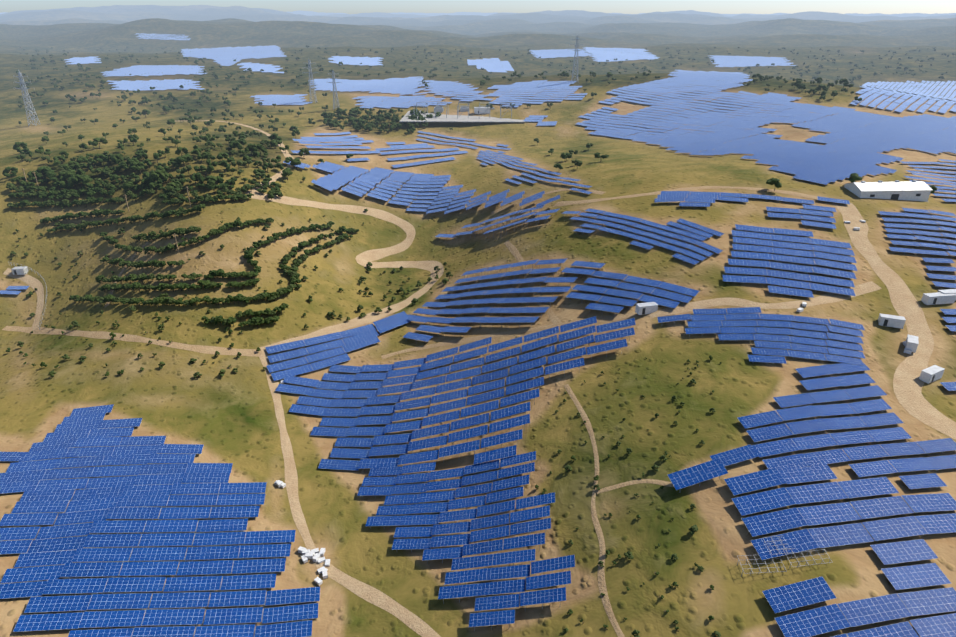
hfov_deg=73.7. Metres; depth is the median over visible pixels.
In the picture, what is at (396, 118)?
tree
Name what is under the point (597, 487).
tree
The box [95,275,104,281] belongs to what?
tree
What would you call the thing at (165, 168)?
tree
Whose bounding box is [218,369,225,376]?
tree
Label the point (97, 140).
tree
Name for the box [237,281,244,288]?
tree
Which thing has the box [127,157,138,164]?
tree
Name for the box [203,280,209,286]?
tree
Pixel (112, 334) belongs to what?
tree
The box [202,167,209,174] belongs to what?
tree
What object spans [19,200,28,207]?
tree
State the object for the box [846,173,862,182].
tree
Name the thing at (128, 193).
tree
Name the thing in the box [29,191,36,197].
tree
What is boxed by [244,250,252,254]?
tree
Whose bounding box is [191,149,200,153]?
tree
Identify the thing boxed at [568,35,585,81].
pylon
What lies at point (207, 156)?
tree
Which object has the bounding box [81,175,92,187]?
tree
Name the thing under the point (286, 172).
tree
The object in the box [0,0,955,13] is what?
sky
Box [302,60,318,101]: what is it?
pylon
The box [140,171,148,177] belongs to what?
tree
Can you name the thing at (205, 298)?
tree
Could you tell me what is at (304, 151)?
tree
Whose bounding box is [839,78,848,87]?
tree
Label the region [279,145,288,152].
tree
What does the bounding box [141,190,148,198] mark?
tree
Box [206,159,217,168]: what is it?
tree
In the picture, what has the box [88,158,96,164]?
tree
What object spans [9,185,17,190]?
tree
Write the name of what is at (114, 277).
tree
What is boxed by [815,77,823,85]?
tree
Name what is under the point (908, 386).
dirt roads
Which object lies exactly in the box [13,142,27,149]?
tree
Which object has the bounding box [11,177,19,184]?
tree
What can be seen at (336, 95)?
pylon
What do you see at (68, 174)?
tree
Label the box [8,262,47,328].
plot fence
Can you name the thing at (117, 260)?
tree
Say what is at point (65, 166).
tree
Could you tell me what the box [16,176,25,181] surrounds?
tree
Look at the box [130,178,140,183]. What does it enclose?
tree
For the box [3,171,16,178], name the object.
tree
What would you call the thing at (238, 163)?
tree
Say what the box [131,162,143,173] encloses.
tree
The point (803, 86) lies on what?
tree
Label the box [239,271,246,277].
tree
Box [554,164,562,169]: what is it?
tree
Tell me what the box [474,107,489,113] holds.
substation house
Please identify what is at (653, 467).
tree
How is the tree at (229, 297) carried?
on the terrain ground
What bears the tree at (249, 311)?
on the terrain ground
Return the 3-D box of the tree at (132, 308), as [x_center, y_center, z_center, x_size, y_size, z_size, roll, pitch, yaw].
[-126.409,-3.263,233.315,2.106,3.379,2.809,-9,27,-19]
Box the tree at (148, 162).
[142,159,152,165]
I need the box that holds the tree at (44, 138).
[41,136,48,143]
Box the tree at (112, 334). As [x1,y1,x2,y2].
[109,332,115,339]
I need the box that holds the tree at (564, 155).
[562,153,570,158]
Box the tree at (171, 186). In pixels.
[167,182,182,190]
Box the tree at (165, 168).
[156,165,169,170]
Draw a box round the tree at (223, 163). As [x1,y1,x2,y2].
[218,160,229,170]
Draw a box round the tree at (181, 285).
[176,282,186,290]
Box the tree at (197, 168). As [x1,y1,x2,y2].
[193,165,204,172]
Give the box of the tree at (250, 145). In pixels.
[247,143,257,154]
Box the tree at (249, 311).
[244,309,252,318]
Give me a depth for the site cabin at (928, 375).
163.03 m
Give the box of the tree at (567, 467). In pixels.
[564,465,571,471]
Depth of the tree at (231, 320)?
224.78 m
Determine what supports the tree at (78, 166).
on the terrain ground
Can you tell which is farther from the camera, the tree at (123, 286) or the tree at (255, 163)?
the tree at (255, 163)
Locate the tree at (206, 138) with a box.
[204,135,214,140]
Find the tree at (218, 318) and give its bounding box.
[214,315,222,323]
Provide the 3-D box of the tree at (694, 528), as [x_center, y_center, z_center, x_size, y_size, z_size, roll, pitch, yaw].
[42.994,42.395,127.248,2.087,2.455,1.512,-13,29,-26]
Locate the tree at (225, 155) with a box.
[216,152,227,158]
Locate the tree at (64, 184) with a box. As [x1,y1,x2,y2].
[59,180,73,187]
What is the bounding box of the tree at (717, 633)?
[712,631,720,636]
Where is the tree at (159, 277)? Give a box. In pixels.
[155,274,163,279]
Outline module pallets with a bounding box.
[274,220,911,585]
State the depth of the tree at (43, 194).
302.52 m
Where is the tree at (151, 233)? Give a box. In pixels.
[148,231,156,235]
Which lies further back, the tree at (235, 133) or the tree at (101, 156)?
the tree at (235, 133)
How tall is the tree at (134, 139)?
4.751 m
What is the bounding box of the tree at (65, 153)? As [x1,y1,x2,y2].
[59,151,68,155]
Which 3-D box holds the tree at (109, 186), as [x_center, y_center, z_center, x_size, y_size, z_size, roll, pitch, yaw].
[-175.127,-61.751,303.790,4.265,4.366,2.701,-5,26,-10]
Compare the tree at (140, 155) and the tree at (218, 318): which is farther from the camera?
the tree at (140, 155)
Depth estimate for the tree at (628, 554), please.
125.75 m
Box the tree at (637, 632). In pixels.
[632,630,639,636]
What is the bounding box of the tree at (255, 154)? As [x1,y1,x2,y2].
[252,151,259,157]
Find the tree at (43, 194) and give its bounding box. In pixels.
[38,193,46,200]
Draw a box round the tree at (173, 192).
[169,190,176,197]
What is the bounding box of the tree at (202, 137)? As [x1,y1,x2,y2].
[199,133,210,139]
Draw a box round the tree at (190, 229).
[188,226,194,234]
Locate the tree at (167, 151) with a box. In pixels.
[157,147,169,157]
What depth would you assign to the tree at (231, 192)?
281.85 m
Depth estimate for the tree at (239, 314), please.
228.24 m
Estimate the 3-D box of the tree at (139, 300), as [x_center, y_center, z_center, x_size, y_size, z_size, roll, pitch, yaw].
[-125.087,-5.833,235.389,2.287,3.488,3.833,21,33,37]
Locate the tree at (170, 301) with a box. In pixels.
[167,297,174,304]
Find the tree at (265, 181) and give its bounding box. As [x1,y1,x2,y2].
[261,178,268,183]
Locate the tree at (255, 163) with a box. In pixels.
[253,161,261,167]
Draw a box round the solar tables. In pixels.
[0,33,955,636]
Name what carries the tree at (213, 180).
on the terrain ground
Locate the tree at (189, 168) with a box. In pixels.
[183,166,191,173]
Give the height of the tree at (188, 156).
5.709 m
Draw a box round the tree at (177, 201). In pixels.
[174,199,183,205]
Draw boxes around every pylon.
[13,72,40,125]
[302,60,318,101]
[327,71,341,109]
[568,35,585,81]
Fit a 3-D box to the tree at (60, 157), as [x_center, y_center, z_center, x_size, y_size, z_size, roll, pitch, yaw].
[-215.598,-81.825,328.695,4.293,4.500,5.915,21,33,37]
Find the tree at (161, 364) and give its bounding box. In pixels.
[158,361,164,367]
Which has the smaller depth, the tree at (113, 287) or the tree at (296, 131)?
the tree at (113, 287)
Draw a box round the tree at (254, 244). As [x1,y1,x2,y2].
[252,242,260,247]
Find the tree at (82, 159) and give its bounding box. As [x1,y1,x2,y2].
[76,157,88,162]
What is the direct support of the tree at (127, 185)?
on the terrain ground
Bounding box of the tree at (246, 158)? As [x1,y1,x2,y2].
[243,155,251,164]
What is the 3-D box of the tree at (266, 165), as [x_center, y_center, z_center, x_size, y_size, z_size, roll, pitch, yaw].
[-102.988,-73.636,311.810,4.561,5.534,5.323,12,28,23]
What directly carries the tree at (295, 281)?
on the terrain ground
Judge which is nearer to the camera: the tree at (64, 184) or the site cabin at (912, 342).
the site cabin at (912, 342)
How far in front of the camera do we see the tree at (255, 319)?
227.17 m
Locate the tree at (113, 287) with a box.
[111,283,117,290]
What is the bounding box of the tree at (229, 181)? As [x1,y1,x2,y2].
[225,179,234,188]
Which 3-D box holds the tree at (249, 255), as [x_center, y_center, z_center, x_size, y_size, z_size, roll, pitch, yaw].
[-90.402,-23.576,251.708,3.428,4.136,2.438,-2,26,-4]
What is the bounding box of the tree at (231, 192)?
[226,189,234,194]
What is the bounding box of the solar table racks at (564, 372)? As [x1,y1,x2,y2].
[6,198,955,635]
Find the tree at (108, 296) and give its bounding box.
[103,294,113,299]
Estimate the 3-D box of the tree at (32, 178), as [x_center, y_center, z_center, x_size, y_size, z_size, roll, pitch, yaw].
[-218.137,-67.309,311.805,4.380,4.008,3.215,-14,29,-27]
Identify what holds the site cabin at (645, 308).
on the terrain ground
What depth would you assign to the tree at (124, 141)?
353.52 m
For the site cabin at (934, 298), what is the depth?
188.18 m
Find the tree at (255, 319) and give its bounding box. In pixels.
[251,317,262,327]
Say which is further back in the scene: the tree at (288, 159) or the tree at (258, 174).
the tree at (288, 159)
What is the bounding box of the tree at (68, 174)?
[64,170,75,177]
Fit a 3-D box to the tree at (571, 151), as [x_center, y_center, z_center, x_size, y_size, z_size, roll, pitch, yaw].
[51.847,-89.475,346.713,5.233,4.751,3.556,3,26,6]
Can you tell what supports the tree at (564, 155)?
on the terrain ground
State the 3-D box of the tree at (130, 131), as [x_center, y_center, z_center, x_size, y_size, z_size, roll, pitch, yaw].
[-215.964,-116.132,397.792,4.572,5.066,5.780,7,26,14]
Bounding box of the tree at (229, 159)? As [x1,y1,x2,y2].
[226,157,234,164]
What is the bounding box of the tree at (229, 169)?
[226,166,234,174]
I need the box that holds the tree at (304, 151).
[299,148,309,155]
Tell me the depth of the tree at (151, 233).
266.57 m
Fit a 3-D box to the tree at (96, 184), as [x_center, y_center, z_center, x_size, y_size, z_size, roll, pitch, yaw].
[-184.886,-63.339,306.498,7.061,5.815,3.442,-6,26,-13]
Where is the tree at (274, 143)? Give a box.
[271,141,281,147]
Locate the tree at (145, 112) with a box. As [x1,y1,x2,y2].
[141,109,150,116]
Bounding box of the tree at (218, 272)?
[212,269,224,275]
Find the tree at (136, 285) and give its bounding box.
[133,282,140,291]
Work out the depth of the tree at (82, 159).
323.05 m
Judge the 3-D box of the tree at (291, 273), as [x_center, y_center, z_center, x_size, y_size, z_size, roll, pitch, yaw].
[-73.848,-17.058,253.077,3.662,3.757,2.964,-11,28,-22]
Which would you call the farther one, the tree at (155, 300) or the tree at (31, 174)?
the tree at (31, 174)
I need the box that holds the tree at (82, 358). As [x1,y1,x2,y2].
[79,356,86,361]
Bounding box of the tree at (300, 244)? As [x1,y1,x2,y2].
[298,242,306,246]
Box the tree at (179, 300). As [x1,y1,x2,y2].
[174,298,182,305]
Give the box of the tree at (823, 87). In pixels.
[816,84,826,93]
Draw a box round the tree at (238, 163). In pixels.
[231,160,242,166]
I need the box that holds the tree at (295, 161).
[290,158,300,167]
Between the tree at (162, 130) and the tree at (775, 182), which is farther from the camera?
the tree at (162, 130)
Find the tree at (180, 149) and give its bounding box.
[175,147,187,155]
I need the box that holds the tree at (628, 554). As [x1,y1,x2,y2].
[624,551,633,558]
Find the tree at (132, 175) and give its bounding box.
[130,173,139,177]
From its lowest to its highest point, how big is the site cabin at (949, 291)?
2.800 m
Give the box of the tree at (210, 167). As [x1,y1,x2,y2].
[207,165,213,173]
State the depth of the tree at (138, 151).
324.94 m
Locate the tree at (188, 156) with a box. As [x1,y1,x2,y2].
[185,153,191,163]
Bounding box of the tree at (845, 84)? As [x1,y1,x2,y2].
[843,82,853,89]
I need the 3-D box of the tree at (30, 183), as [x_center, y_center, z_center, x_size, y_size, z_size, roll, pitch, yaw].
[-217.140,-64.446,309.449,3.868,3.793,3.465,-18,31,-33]
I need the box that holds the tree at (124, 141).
[117,138,127,144]
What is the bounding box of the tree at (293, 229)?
[289,227,295,235]
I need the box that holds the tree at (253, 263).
[250,260,257,268]
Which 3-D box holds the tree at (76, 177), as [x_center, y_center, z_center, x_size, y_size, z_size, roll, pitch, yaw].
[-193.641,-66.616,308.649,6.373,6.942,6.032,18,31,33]
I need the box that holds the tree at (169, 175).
[164,173,172,180]
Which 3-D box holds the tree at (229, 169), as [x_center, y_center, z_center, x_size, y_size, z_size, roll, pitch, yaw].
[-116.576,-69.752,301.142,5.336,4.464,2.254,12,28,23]
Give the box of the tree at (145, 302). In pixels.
[143,299,150,305]
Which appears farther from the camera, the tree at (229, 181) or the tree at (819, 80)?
the tree at (819, 80)
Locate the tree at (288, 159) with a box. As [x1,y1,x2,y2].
[285,157,292,165]
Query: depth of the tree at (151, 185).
295.24 m
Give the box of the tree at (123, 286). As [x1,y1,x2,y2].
[121,283,128,290]
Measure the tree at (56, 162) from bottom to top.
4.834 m
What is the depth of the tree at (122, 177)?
306.94 m
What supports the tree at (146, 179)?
on the terrain ground
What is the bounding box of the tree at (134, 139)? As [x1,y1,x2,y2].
[129,137,137,144]
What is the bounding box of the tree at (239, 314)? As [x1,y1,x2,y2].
[235,311,242,317]
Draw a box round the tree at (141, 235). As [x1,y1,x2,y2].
[138,233,146,240]
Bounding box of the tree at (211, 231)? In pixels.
[209,229,215,237]
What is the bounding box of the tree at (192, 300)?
[189,298,196,305]
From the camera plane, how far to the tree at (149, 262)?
251.03 m
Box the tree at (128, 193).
[126,191,133,198]
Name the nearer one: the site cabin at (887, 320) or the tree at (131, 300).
the site cabin at (887, 320)
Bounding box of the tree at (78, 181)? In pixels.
[67,177,81,188]
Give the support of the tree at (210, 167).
on the terrain ground
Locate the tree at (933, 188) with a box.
[929,185,936,192]
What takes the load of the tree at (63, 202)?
on the terrain ground
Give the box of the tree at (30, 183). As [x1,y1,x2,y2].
[26,182,34,185]
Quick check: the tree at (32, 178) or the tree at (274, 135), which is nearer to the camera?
the tree at (32, 178)
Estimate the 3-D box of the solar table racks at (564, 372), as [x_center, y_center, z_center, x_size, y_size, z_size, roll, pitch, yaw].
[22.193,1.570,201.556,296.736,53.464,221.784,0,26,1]
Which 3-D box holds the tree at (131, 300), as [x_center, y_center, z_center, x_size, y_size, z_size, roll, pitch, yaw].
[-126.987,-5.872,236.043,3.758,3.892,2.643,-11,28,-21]
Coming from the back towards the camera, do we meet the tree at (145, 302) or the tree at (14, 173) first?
the tree at (14, 173)
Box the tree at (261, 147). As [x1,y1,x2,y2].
[251,144,266,155]
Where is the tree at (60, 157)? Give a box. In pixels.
[53,156,65,163]
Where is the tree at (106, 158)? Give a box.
[95,156,109,165]
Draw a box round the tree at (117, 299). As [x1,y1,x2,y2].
[113,297,120,303]
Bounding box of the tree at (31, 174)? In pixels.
[27,171,40,181]
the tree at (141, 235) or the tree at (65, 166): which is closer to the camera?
the tree at (141, 235)
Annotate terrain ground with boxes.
[0,5,955,636]
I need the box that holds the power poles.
[21,168,190,252]
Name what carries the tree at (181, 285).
on the terrain ground
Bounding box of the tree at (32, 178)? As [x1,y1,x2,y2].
[26,176,36,181]
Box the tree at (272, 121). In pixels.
[269,118,278,124]
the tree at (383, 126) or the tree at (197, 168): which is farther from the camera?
the tree at (383, 126)
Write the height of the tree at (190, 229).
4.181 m
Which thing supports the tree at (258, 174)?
on the terrain ground
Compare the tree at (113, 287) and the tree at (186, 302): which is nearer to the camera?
the tree at (186, 302)
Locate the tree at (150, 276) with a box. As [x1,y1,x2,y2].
[146,273,154,281]
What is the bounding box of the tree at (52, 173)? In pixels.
[45,170,56,181]
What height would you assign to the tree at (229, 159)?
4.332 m
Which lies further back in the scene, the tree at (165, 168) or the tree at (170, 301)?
the tree at (165, 168)
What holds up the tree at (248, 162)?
on the terrain ground
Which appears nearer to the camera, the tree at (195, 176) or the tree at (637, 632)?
the tree at (637, 632)
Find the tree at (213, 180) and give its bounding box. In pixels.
[209,176,221,184]
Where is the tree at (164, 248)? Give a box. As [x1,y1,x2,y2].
[160,246,168,252]
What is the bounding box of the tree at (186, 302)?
[182,300,191,305]
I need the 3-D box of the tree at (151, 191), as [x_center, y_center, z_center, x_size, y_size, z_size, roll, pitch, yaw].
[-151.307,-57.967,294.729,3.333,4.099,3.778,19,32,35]
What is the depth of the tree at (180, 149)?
322.58 m
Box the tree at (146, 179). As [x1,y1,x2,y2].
[141,177,153,182]
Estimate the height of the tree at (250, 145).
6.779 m
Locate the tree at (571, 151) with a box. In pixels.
[569,149,577,157]
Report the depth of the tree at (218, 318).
224.22 m
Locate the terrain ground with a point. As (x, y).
(228, 415)
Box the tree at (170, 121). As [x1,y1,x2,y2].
[166,119,175,126]
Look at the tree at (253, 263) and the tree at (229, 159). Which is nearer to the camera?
the tree at (253, 263)
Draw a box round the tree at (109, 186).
[105,184,114,188]
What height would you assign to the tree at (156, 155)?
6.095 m
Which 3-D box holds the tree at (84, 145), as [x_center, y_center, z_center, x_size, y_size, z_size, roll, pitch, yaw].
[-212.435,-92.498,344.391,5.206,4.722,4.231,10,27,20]
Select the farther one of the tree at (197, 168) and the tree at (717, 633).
the tree at (197, 168)
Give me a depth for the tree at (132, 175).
305.71 m
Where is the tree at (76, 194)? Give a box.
[72,193,80,199]
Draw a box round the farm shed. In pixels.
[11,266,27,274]
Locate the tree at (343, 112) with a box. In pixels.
[337,110,345,115]
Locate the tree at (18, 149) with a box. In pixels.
[16,147,28,151]
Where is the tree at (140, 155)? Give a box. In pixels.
[136,152,147,159]
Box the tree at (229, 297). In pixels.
[226,295,232,303]
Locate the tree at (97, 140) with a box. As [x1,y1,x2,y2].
[91,138,107,147]
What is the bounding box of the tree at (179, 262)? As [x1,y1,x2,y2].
[175,260,184,266]
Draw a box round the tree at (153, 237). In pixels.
[147,235,155,239]
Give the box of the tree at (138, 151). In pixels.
[135,150,146,158]
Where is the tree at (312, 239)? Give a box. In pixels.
[308,237,316,245]
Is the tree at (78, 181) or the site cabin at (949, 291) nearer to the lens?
the site cabin at (949, 291)
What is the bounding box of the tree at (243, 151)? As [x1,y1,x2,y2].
[239,147,248,153]
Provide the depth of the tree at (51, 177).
309.57 m
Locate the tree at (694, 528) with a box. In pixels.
[689,525,697,534]
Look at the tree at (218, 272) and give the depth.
240.46 m
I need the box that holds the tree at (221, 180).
[215,178,223,184]
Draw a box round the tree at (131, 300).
[129,297,136,304]
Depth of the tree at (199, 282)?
237.21 m
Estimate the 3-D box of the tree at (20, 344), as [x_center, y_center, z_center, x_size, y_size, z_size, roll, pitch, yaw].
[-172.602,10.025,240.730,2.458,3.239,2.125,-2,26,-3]
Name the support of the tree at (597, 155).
on the terrain ground
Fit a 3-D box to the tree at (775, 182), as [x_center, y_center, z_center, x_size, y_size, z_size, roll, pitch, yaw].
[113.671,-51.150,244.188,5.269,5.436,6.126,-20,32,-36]
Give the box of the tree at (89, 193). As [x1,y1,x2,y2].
[86,191,95,196]
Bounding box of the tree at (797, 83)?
[794,80,801,89]
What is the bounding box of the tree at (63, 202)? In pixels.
[60,199,69,206]
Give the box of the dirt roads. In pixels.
[2,120,955,636]
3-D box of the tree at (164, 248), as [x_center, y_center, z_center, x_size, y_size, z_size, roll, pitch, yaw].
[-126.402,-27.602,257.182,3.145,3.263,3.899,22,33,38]
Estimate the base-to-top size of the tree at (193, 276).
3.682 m
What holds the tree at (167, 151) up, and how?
on the terrain ground
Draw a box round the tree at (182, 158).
[175,155,188,166]
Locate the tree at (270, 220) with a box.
[266,217,273,224]
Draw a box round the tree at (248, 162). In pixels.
[242,160,252,166]
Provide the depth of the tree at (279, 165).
315.02 m
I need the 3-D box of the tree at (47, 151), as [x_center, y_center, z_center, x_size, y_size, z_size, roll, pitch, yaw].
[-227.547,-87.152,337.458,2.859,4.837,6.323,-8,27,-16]
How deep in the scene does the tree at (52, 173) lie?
310.64 m
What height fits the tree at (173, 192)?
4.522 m
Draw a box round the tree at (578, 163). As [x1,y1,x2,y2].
[575,160,581,166]
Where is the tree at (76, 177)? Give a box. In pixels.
[71,174,82,186]
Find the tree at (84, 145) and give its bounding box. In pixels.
[79,143,87,148]
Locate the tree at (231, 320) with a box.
[227,316,235,325]
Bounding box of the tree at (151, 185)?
[149,182,161,189]
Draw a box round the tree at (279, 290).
[276,288,282,294]
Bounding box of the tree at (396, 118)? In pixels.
[391,116,399,121]
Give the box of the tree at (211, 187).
[207,185,215,193]
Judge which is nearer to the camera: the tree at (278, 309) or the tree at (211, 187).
the tree at (278, 309)
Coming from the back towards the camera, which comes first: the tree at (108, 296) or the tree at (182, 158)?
the tree at (182, 158)
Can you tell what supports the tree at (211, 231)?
on the terrain ground
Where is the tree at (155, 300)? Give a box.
[151,297,159,306]
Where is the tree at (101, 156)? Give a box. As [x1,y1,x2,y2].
[93,154,104,162]
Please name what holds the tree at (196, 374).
on the terrain ground
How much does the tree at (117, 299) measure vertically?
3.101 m
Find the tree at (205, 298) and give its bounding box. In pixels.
[201,295,209,304]
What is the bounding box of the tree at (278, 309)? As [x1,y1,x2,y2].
[273,307,280,315]
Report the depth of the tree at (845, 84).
459.46 m
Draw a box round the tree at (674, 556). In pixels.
[671,553,677,559]
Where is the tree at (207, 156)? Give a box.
[205,154,215,162]
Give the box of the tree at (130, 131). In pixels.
[127,128,136,133]
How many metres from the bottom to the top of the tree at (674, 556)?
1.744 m
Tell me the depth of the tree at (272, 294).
239.47 m
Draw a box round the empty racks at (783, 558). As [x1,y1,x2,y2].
[737,536,832,576]
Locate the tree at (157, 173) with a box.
[149,169,164,178]
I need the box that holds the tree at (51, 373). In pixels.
[48,370,55,376]
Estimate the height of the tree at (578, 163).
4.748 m
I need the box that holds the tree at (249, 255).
[244,254,252,259]
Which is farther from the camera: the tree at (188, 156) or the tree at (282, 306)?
the tree at (188, 156)
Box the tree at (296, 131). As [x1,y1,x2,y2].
[292,129,299,136]
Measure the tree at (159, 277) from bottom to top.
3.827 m
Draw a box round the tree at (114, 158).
[111,154,124,161]
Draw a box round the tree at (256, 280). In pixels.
[252,278,259,286]
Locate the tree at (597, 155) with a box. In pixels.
[594,152,608,161]
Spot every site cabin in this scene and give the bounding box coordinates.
[635,302,657,314]
[878,313,905,328]
[905,335,918,352]
[919,365,944,383]
[921,292,955,304]
[937,289,955,300]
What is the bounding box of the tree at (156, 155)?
[153,152,161,162]
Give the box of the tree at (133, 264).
[130,261,137,267]
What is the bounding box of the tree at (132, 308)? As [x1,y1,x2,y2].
[129,305,135,312]
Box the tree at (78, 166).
[75,163,86,168]
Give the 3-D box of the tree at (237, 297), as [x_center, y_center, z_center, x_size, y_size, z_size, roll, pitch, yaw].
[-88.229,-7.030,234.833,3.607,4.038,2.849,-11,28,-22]
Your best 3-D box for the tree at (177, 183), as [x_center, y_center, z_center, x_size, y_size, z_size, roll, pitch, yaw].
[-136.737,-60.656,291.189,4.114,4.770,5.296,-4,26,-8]
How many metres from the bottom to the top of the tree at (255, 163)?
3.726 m
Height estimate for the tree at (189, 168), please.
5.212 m
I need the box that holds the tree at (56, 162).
[53,159,60,167]
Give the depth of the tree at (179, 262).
247.23 m
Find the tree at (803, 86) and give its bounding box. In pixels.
[798,84,805,88]
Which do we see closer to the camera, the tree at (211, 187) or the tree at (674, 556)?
the tree at (674, 556)
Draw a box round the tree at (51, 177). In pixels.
[48,175,56,180]
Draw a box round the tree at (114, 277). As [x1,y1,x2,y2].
[110,275,117,281]
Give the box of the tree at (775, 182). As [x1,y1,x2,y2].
[766,178,781,190]
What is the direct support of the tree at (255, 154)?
on the terrain ground
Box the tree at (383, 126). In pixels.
[380,124,387,129]
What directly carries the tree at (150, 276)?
on the terrain ground
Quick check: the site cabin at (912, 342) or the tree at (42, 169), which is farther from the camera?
the tree at (42, 169)
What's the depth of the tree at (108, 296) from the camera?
242.19 m
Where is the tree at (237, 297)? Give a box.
[234,294,242,302]
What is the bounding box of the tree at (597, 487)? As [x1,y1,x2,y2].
[593,484,600,489]
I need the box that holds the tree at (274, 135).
[269,133,278,139]
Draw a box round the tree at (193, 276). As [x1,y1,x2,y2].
[188,272,196,279]
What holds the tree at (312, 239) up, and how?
on the terrain ground
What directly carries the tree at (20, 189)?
on the terrain ground
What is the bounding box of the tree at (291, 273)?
[287,271,296,276]
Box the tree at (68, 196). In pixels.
[64,194,71,199]
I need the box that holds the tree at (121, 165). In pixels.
[118,163,127,171]
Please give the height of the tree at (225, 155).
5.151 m
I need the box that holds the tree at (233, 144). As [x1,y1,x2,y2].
[229,141,242,152]
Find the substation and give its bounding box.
[399,103,524,121]
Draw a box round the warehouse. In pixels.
[844,180,931,201]
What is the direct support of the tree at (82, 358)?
on the terrain ground
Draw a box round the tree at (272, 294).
[269,292,278,296]
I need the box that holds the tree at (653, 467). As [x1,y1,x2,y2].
[651,465,658,470]
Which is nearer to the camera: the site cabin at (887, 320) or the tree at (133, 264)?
the site cabin at (887, 320)
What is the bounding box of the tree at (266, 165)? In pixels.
[262,162,272,172]
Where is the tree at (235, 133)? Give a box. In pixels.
[233,131,244,136]
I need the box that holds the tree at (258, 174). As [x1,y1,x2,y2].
[255,172,265,182]
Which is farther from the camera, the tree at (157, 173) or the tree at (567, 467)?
the tree at (157, 173)
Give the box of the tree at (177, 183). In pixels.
[174,180,183,187]
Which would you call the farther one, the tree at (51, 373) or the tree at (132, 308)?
the tree at (132, 308)
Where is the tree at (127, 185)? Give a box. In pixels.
[122,181,133,189]
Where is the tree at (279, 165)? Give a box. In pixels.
[274,163,283,169]
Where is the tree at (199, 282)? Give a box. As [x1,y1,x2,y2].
[197,280,204,285]
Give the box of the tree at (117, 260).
[115,258,123,266]
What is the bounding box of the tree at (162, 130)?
[158,128,167,135]
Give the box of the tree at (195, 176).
[191,172,204,182]
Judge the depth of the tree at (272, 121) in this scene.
473.48 m
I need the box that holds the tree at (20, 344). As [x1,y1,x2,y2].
[17,341,23,347]
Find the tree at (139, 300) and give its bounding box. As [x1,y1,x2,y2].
[133,297,144,304]
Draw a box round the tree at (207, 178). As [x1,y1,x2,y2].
[204,175,212,182]
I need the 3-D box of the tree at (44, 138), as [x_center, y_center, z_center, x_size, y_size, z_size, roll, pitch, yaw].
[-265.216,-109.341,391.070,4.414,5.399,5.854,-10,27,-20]
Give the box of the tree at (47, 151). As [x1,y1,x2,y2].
[43,149,50,155]
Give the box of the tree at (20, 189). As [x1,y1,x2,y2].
[15,186,25,191]
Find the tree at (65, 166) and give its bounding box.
[62,164,74,169]
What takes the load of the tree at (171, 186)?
on the terrain ground
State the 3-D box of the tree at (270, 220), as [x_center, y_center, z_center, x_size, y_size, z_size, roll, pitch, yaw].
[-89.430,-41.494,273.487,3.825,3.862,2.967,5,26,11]
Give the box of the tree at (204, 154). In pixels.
[202,151,211,158]
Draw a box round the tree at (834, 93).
[831,90,837,96]
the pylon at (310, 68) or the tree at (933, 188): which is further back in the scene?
the pylon at (310, 68)
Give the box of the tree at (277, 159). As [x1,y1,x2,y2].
[271,155,280,163]
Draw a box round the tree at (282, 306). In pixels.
[279,303,288,309]
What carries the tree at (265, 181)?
on the terrain ground
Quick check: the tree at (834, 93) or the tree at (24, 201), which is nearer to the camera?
the tree at (24, 201)
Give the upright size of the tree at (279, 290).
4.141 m
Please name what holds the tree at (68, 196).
on the terrain ground
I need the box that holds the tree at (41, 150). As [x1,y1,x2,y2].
[35,146,44,155]
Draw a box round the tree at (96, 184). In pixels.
[85,180,100,187]
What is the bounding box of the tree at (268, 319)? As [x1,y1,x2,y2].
[264,317,272,325]
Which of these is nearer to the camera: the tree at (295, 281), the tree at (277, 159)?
the tree at (295, 281)
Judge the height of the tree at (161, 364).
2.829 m
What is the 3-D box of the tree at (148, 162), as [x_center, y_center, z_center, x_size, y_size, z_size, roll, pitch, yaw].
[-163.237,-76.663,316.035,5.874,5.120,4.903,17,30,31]
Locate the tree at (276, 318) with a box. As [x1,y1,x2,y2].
[273,316,279,321]
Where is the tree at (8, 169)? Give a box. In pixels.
[2,167,17,176]
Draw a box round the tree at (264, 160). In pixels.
[262,158,269,162]
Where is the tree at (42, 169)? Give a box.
[36,167,49,178]
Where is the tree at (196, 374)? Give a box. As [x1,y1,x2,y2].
[193,372,201,377]
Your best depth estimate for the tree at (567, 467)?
149.54 m
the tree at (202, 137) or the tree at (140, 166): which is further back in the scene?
the tree at (202, 137)
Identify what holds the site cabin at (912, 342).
on the terrain ground
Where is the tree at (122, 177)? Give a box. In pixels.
[120,175,129,179]
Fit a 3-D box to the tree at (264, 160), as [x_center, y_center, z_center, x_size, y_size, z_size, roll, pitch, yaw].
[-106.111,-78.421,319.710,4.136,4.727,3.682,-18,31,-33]
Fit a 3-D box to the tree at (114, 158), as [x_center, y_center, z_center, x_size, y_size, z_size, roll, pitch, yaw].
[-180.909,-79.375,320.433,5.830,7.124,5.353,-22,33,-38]
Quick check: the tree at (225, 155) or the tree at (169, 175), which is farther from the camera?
the tree at (225, 155)
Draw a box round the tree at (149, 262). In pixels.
[145,260,153,267]
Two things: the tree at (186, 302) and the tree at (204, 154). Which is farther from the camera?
the tree at (204, 154)
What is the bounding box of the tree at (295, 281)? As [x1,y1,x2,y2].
[290,279,300,284]
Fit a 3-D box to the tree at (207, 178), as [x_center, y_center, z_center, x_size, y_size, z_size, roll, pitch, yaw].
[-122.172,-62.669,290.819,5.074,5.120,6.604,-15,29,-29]
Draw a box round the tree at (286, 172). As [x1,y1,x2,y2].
[281,167,292,179]
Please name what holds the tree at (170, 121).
on the terrain ground
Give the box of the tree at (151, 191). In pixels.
[146,189,154,196]

